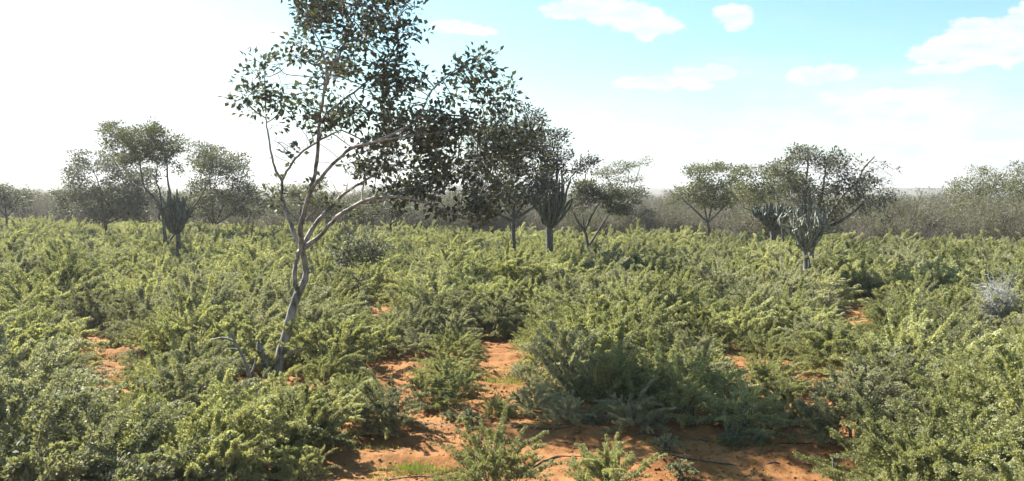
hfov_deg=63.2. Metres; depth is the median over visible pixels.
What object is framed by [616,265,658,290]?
field bush
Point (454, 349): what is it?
field bush
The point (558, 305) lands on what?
field bush
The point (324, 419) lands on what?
field bush
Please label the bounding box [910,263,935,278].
field bush
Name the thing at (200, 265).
field bush
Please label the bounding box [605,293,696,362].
field bush
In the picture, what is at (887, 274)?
field bush
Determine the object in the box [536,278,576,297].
field bush
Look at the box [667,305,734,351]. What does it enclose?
field bush
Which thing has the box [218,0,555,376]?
tree
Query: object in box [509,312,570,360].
field bush
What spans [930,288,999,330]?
field bush
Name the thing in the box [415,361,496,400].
field bush
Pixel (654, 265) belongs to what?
field bush
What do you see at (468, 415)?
plant
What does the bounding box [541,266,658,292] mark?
field bush
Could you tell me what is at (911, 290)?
field bush
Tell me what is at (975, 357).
field bush
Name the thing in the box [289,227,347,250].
field bush
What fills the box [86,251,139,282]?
field bush
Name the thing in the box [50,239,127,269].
field bush
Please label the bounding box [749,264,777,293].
field bush
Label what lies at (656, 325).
field bush
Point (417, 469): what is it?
short grass
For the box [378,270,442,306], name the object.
field bush
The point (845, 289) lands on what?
field bush
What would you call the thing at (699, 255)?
field bush
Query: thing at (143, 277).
field bush
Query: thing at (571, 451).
soil clods
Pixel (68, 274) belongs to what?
field bush
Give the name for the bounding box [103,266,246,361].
field bush
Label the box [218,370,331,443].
field bush
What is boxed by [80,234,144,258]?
field bush
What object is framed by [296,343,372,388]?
field bush
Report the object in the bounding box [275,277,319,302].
field bush
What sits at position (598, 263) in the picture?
field bush
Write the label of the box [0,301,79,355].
field bush
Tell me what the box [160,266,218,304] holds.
field bush
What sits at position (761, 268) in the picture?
field bush
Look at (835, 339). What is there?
field bush
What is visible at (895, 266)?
field bush
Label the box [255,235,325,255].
field bush
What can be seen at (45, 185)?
hills
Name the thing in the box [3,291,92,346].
field bush
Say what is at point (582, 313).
field bush
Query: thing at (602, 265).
field bush
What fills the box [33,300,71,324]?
field bush
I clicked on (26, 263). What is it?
field bush
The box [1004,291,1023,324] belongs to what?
field bush
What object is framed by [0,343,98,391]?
field bush
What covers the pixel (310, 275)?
field bush
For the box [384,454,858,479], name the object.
irrigation hose
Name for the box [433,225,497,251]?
field bush
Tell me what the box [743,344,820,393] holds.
field bush
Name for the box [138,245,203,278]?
field bush
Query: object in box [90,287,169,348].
field bush
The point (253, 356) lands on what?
field bush
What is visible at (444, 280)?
field bush
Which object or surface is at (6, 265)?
field bush
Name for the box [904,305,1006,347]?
field bush
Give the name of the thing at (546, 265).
field bush
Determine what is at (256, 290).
field bush
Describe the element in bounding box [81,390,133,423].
field bush
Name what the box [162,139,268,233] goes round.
rounded tree
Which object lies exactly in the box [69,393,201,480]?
field bush
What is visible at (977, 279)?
field bush
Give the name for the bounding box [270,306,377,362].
field bush
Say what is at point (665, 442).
plant
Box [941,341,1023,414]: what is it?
field bush
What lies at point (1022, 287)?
field bush
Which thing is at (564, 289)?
field bush
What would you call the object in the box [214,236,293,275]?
field bush
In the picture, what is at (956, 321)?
field bush
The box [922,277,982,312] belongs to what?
field bush
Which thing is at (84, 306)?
field bush
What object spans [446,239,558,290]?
field bush
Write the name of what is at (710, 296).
field bush
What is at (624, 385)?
field bush
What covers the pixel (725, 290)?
field bush
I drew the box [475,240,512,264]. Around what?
field bush
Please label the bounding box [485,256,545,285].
field bush
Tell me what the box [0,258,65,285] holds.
field bush
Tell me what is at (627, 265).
field bush
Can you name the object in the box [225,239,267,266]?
field bush
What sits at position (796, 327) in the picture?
field bush
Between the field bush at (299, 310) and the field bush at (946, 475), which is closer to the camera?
the field bush at (946, 475)
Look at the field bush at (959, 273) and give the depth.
40.61 m
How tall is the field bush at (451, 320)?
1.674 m
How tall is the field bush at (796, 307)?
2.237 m
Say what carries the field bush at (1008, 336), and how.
on the ground at (497, 352)
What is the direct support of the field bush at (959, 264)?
on the ground at (497, 352)
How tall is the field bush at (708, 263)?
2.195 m
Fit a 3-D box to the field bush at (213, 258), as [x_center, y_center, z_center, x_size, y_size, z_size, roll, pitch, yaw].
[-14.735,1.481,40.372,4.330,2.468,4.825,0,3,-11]
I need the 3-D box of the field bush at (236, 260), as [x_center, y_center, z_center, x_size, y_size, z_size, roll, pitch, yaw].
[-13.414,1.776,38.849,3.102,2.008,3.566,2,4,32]
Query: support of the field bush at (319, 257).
on the ground at (497, 352)
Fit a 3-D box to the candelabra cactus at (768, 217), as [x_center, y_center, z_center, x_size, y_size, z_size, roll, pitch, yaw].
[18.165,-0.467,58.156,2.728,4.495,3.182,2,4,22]
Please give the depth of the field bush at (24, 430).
13.98 m
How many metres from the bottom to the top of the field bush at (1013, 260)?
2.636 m
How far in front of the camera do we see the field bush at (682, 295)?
30.04 m
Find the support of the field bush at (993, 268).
on the ground at (497, 352)
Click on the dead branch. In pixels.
(249, 373)
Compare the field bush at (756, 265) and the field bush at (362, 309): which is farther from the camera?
the field bush at (756, 265)
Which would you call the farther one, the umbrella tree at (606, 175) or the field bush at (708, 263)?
the umbrella tree at (606, 175)
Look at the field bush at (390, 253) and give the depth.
44.90 m
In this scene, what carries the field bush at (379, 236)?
on the ground at (497, 352)
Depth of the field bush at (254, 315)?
25.10 m
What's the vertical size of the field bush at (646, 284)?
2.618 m
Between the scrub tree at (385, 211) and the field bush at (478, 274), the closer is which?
the field bush at (478, 274)
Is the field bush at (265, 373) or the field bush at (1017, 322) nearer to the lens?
the field bush at (265, 373)
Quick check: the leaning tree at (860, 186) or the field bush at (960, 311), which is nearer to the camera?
the field bush at (960, 311)
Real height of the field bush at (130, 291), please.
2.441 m
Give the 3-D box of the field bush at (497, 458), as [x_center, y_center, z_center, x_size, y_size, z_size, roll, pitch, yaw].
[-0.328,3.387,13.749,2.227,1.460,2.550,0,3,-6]
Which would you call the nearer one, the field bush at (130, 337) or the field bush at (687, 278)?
the field bush at (130, 337)
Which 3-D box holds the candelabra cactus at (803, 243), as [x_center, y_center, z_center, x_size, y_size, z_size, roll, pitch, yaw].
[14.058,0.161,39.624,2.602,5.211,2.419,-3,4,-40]
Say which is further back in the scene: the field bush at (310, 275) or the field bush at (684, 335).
the field bush at (310, 275)
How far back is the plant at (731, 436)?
16.33 m
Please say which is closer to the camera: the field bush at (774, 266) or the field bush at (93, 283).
the field bush at (93, 283)
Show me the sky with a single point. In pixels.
(932, 90)
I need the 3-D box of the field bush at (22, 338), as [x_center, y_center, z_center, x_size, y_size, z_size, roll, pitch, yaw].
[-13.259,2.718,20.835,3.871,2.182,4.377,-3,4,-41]
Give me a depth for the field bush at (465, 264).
40.11 m
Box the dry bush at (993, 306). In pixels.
[970,261,1023,328]
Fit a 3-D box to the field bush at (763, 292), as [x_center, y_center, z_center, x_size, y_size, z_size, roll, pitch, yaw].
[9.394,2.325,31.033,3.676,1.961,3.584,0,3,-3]
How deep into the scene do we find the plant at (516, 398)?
19.09 m
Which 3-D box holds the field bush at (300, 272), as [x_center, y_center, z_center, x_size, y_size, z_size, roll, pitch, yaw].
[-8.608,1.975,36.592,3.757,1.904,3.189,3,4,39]
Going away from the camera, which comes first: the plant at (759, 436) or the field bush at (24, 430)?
the field bush at (24, 430)
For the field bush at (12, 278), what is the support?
on the ground at (497, 352)
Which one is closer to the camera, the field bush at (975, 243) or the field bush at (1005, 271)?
the field bush at (1005, 271)
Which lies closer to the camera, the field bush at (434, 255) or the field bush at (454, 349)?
the field bush at (454, 349)
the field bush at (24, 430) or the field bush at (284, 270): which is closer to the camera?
the field bush at (24, 430)
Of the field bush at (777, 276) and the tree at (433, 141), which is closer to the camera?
the tree at (433, 141)
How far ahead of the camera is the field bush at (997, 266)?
38.19 m
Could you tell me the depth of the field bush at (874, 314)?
27.08 m
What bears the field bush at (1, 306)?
on the ground at (497, 352)
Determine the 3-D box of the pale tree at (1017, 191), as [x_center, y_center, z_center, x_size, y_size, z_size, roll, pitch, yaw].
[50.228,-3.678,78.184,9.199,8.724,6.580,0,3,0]
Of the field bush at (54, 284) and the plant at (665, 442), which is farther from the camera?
the field bush at (54, 284)
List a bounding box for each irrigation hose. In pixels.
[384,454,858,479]
[424,422,835,443]
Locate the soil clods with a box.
[129,361,854,480]
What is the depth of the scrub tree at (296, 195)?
69.47 m
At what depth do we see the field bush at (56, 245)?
42.42 m
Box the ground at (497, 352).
[67,196,981,480]
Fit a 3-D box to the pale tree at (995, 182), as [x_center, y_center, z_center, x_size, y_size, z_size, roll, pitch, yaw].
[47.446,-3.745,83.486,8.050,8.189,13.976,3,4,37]
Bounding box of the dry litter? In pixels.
[110,348,848,480]
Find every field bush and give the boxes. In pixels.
[0,222,39,257]
[0,231,51,280]
[0,240,116,298]
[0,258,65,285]
[0,262,19,283]
[0,265,56,293]
[0,274,61,309]
[0,277,85,320]
[0,290,33,317]
[0,292,36,323]
[0,301,18,311]
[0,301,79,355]
[0,323,127,419]
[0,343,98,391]
[0,355,124,441]
[1,302,66,370]
[2,244,36,259]
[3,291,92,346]
[7,302,108,359]
[7,396,235,480]
[8,255,103,318]
[14,416,32,440]
[23,352,116,383]
[28,238,105,271]
[30,237,86,257]
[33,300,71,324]
[40,259,113,281]
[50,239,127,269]
[53,281,148,335]
[53,291,111,328]
[61,250,138,278]
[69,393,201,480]
[79,269,169,332]
[79,276,125,298]
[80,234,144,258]
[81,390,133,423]
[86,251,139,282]
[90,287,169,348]
[92,255,179,326]
[97,274,141,288]
[98,247,169,273]
[99,381,197,438]
[102,331,243,403]
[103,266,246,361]
[106,249,138,265]
[106,255,193,298]
[112,252,170,278]
[112,386,170,412]
[115,270,261,368]
[125,264,189,299]
[126,339,197,376]
[132,349,267,416]
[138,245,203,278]
[149,273,259,348]
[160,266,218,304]
[161,262,254,308]
[168,334,251,389]
[169,247,217,264]
[169,247,238,281]
[171,231,241,257]
[173,246,229,271]
[178,267,228,280]
[190,312,316,374]
[194,274,309,345]
[200,261,281,279]
[200,329,289,383]
[203,239,251,267]
[205,256,283,311]
[206,258,245,273]
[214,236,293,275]
[214,259,273,289]
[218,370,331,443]
[219,261,290,287]
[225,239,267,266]
[232,259,311,301]
[235,283,298,340]
[244,375,356,454]
[246,367,300,403]
[251,277,357,319]
[253,444,339,480]
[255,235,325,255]
[262,256,329,301]
[263,258,298,280]
[265,271,331,296]
[266,306,398,386]
[267,376,414,448]
[268,297,351,353]
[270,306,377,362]
[272,279,355,349]
[272,331,323,367]
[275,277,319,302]
[279,248,352,279]
[284,264,341,282]
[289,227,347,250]
[291,245,336,263]
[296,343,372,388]
[303,268,382,310]
[307,269,376,310]
[311,242,348,268]
[315,232,374,259]
[316,288,379,324]
[320,290,374,320]
[331,256,384,293]
[331,261,402,305]
[342,250,402,279]
[342,367,435,437]
[351,233,410,260]
[352,301,428,357]
[362,242,418,269]
[374,286,452,348]
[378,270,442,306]
[390,251,455,306]
[391,265,476,320]
[396,269,458,315]
[402,281,483,338]
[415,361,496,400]
[416,235,483,267]
[417,328,487,368]
[419,295,483,343]
[425,401,562,480]
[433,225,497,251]
[435,272,483,303]
[439,274,544,338]
[441,251,493,280]
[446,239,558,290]
[452,265,489,284]
[454,274,538,338]
[455,238,548,279]
[468,276,527,294]
[475,234,530,251]
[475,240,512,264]
[483,246,524,256]
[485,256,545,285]
[494,276,568,317]
[504,254,599,296]
[504,320,621,396]
[506,326,571,377]
[508,281,588,331]
[508,289,664,392]
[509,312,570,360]
[516,293,640,355]
[528,261,582,275]
[529,291,667,349]
[532,356,612,403]
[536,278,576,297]
[539,267,606,304]
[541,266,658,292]
[543,285,577,303]
[554,242,602,270]
[559,258,622,296]
[559,319,690,419]
[561,268,657,323]
[564,432,667,480]
[575,317,665,394]
[576,257,614,279]
[581,241,651,273]
[583,266,623,286]
[590,278,693,338]
[593,376,677,437]
[596,268,684,315]
[600,264,649,277]
[603,329,734,414]
[604,263,692,328]
[605,264,666,283]
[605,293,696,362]
[607,302,673,349]
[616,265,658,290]
[620,338,761,428]
[625,247,677,271]
[625,254,726,319]
[632,257,670,276]
[637,264,705,288]
[658,282,730,337]
[659,266,714,302]
[663,341,734,386]
[666,317,727,360]
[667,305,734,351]
[668,246,725,271]
[676,343,738,370]
[677,243,771,293]
[680,254,751,281]
[680,371,800,444]
[681,240,746,259]
[688,269,755,296]
[694,289,725,308]
[699,247,777,276]
[702,291,797,355]
[704,363,763,401]
[706,289,761,341]
[708,247,770,275]
[712,280,747,301]
[720,286,795,339]
[724,260,765,274]
[725,278,805,305]
[725,374,814,427]
[728,255,829,309]
[729,233,786,264]
[730,264,801,293]
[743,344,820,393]
[745,304,852,354]
[746,253,811,276]
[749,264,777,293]
[750,250,820,273]
[751,248,839,297]
[757,273,858,333]
[759,236,799,260]
[762,353,922,445]
[770,246,829,274]
[777,314,895,372]
[779,313,849,365]
[792,256,867,312]
[793,252,873,299]
[811,333,894,368]
[812,327,975,395]
[820,362,906,404]
[826,326,961,412]
[827,287,1001,386]
[845,313,899,350]
[845,461,924,480]
[847,256,912,297]
[856,394,990,457]
[858,270,960,316]
[858,291,946,333]
[859,270,952,318]
[863,260,936,301]
[866,257,914,281]
[872,280,958,324]
[878,235,957,270]
[886,336,1014,438]
[889,285,999,345]
[896,320,1002,388]
[896,329,1023,463]
[898,256,968,293]
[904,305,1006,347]
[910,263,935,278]
[913,243,963,264]
[914,258,1023,301]
[919,296,988,329]
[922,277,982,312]
[928,335,1003,346]
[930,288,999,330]
[931,334,1023,390]
[932,256,972,279]
[936,241,992,268]
[937,453,1023,480]
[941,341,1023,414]
[944,236,1002,265]
[946,259,990,286]
[950,269,1022,330]
[951,257,978,291]
[965,248,1023,269]
[968,257,1023,273]
[968,262,1023,304]
[969,324,1023,386]
[983,245,1023,270]
[984,262,1012,273]
[984,329,1020,346]
[993,317,1021,328]
[996,258,1018,275]
[997,282,1023,304]
[1000,315,1023,343]
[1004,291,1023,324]
[1008,305,1023,333]
[1011,334,1021,352]
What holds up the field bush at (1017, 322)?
on the ground at (497, 352)
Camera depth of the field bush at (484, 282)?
34.69 m
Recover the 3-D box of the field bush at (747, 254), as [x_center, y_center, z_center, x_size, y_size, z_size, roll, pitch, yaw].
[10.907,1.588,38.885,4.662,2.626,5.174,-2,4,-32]
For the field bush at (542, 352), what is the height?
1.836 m
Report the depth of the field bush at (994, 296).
30.62 m
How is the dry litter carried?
on the ground at (497, 352)
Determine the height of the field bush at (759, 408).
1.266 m
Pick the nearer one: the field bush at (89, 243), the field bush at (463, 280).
the field bush at (463, 280)
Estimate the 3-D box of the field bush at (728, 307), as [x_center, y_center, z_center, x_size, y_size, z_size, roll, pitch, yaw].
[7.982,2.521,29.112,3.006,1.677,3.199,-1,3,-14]
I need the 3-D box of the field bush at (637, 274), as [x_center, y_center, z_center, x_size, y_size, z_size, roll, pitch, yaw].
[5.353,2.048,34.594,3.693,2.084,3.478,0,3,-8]
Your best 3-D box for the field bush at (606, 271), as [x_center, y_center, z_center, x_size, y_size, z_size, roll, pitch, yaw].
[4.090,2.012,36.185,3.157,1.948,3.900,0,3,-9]
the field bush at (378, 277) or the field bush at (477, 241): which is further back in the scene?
the field bush at (477, 241)
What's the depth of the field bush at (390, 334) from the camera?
25.70 m
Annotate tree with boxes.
[0,181,39,227]
[46,147,167,232]
[93,116,208,246]
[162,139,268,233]
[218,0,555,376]
[254,174,376,222]
[360,195,424,232]
[451,101,603,250]
[560,176,639,251]
[590,155,654,187]
[600,182,660,223]
[659,159,744,242]
[725,158,812,241]
[766,142,902,274]
[938,165,1022,217]
[1000,159,1023,207]
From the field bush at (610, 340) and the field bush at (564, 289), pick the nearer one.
the field bush at (610, 340)
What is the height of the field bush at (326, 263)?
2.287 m
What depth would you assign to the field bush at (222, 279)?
29.33 m
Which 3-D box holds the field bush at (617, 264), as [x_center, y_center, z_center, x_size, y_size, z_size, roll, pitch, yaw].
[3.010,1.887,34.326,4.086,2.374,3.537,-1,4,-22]
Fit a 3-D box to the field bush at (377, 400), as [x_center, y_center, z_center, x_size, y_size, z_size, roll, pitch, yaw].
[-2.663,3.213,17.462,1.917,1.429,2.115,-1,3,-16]
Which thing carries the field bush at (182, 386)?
on the ground at (497, 352)
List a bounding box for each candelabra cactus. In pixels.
[157,189,195,256]
[527,163,572,255]
[752,202,793,243]
[777,192,838,274]
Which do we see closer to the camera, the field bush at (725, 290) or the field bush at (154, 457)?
the field bush at (154, 457)
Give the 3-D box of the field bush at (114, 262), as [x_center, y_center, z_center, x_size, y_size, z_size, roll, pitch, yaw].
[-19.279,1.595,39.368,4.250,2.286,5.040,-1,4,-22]
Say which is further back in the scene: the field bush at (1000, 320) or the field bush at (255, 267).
the field bush at (255, 267)
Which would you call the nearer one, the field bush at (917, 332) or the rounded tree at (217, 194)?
the field bush at (917, 332)
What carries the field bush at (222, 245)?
on the ground at (497, 352)
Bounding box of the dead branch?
[211,331,255,387]
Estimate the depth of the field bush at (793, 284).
32.34 m
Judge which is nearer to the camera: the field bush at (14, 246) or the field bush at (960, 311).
the field bush at (960, 311)
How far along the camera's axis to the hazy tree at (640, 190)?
77.65 m
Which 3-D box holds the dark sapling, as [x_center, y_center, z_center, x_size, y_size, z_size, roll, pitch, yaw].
[-5.778,1.345,32.227,2.809,3.619,2.121,1,3,7]
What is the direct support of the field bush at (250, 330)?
on the ground at (497, 352)
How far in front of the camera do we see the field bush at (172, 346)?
21.51 m
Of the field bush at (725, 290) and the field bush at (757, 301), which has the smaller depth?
the field bush at (757, 301)
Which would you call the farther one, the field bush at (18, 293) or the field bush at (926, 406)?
the field bush at (18, 293)
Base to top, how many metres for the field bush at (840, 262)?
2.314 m
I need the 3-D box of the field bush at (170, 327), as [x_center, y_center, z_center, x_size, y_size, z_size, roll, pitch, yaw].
[-8.759,2.198,23.709,4.144,2.790,4.881,3,5,43]
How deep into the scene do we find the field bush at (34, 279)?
30.75 m
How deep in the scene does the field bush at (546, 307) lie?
28.29 m
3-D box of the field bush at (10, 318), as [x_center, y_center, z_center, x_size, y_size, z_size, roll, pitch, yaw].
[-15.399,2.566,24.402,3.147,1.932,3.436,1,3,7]
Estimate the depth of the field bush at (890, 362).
18.78 m
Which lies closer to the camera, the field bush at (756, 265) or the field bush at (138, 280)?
the field bush at (138, 280)
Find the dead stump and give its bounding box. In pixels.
[254,341,273,376]
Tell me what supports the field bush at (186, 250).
on the ground at (497, 352)
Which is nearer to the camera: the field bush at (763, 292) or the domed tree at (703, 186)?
the field bush at (763, 292)
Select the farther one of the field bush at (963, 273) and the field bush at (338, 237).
the field bush at (338, 237)
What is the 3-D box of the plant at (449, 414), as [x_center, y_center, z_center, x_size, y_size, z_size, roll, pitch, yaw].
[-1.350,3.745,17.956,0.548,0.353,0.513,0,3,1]
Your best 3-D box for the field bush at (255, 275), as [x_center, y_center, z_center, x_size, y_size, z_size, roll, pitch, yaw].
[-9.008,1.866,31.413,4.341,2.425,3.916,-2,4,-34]
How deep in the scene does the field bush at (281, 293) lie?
28.71 m
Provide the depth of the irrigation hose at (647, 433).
16.82 m
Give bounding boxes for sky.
[0,0,1023,188]
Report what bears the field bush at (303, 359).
on the ground at (497, 352)
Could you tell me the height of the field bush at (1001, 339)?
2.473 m
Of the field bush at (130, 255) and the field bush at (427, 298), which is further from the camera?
the field bush at (130, 255)
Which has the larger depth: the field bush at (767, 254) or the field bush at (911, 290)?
the field bush at (767, 254)
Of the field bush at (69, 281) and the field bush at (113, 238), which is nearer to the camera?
the field bush at (69, 281)
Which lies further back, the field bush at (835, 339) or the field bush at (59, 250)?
the field bush at (59, 250)
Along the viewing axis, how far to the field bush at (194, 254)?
44.62 m
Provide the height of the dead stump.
1.096 m
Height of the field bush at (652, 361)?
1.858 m
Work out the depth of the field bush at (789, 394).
18.50 m
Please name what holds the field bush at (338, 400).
on the ground at (497, 352)
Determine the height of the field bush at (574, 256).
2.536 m
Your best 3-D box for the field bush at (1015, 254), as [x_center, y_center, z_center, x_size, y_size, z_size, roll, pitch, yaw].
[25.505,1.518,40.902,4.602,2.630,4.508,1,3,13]
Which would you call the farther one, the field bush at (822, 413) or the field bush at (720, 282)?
the field bush at (720, 282)
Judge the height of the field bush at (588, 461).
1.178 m
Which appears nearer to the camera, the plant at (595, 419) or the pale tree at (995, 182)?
the plant at (595, 419)
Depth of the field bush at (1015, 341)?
20.30 m
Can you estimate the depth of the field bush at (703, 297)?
28.74 m
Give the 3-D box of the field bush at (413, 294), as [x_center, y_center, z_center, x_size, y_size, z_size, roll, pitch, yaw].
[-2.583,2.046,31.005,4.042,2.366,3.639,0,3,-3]
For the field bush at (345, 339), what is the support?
on the ground at (497, 352)
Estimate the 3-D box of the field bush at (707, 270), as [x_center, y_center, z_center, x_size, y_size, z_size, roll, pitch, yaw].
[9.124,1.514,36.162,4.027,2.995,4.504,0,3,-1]
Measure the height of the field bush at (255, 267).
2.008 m
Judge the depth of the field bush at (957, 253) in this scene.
45.04 m
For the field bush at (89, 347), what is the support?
on the ground at (497, 352)
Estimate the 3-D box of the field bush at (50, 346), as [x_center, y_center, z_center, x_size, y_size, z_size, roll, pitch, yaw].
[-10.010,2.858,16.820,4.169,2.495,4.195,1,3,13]
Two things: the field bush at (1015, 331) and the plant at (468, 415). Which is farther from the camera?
the field bush at (1015, 331)
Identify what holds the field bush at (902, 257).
on the ground at (497, 352)
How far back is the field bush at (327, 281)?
34.70 m
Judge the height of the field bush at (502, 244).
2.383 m
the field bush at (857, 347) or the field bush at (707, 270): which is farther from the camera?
the field bush at (707, 270)
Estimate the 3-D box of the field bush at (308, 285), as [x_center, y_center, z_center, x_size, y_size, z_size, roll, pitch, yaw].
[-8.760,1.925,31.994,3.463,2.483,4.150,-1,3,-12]
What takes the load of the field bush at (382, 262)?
on the ground at (497, 352)
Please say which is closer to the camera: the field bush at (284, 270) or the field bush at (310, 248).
the field bush at (284, 270)
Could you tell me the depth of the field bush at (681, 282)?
36.53 m
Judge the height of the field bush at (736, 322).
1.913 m
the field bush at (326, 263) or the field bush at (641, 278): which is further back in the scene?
the field bush at (326, 263)
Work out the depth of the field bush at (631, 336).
20.79 m
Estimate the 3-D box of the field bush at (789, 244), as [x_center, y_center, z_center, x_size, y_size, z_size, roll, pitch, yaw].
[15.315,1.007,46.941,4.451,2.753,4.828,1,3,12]
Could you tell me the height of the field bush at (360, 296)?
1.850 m
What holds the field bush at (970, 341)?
on the ground at (497, 352)
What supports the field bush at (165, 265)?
on the ground at (497, 352)
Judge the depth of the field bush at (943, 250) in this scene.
45.97 m
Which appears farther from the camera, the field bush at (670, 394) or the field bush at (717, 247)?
the field bush at (717, 247)
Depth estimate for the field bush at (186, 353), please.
20.79 m
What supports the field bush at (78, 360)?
on the ground at (497, 352)
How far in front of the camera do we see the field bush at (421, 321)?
26.70 m
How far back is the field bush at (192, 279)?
34.43 m
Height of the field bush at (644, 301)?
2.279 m
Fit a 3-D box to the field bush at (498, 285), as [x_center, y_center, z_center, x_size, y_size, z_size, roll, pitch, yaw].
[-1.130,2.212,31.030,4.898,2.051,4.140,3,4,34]
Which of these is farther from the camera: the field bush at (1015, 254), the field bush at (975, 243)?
the field bush at (975, 243)
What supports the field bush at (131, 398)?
on the ground at (497, 352)
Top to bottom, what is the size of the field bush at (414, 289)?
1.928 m
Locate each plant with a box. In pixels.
[436,407,456,421]
[449,400,490,426]
[507,385,532,404]
[578,403,608,425]
[647,427,684,453]
[664,454,701,480]
[709,417,755,449]
[748,425,774,443]
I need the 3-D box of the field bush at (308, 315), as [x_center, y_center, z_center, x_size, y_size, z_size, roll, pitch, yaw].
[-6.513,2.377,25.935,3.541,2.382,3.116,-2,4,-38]
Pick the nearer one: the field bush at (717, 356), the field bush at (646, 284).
the field bush at (717, 356)
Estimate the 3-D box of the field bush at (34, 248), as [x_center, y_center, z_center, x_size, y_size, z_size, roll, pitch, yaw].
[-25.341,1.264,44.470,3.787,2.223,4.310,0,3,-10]
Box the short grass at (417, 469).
[89,348,805,480]
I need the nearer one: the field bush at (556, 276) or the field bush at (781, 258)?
the field bush at (556, 276)
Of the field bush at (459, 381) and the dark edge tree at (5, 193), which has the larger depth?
the dark edge tree at (5, 193)
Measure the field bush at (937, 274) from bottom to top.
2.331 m
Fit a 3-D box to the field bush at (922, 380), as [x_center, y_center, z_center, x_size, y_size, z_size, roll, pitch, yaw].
[9.260,3.022,17.259,3.623,2.004,3.246,2,4,32]
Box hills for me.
[0,181,1021,198]
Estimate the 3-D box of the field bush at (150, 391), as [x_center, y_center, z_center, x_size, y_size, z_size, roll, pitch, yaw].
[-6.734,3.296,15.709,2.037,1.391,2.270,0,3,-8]
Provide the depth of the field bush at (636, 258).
42.59 m
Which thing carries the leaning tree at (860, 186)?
on the ground at (497, 352)
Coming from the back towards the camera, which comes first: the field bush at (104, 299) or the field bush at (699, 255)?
the field bush at (699, 255)
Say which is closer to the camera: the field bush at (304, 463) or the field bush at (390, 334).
the field bush at (304, 463)
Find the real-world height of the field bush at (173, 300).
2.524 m
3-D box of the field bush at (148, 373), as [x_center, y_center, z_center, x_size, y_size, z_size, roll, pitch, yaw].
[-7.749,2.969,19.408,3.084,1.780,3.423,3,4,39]
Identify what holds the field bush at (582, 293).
on the ground at (497, 352)
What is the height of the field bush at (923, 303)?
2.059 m
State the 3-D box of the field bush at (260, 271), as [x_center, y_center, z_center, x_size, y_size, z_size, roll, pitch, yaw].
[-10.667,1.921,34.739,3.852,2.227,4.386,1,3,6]
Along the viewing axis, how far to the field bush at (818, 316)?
26.84 m
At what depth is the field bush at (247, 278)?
32.44 m
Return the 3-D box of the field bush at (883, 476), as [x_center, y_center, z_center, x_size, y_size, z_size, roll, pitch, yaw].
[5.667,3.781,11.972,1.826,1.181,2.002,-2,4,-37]
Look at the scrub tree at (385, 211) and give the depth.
67.95 m
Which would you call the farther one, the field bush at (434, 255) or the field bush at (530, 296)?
the field bush at (434, 255)
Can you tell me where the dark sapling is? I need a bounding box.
[324,228,396,306]
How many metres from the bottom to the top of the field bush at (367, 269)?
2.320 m
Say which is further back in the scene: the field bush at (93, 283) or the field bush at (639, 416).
the field bush at (93, 283)
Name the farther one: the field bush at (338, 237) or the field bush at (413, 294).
the field bush at (338, 237)
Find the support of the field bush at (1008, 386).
on the ground at (497, 352)
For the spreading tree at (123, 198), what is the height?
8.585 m
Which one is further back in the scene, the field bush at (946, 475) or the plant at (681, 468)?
the plant at (681, 468)
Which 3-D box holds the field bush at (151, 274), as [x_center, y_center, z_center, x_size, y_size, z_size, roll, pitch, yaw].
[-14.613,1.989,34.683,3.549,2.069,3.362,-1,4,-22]
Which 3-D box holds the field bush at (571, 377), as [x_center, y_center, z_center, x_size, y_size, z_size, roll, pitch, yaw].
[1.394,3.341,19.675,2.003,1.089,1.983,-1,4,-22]
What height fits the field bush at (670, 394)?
1.800 m
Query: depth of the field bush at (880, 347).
20.82 m
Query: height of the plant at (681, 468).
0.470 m
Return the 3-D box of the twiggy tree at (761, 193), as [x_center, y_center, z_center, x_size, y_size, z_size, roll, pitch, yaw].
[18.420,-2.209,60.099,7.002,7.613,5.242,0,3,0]
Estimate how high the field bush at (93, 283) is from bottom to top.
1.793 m
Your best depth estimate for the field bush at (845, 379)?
18.53 m
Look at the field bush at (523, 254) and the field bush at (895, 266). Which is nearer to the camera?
the field bush at (895, 266)
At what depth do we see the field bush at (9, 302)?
28.11 m
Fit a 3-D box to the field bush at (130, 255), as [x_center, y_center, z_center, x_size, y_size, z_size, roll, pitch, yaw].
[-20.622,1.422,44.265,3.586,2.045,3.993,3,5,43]
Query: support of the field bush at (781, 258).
on the ground at (497, 352)
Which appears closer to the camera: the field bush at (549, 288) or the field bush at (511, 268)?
the field bush at (549, 288)
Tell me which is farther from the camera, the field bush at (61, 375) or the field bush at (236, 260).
the field bush at (236, 260)
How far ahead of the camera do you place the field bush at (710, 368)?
21.28 m

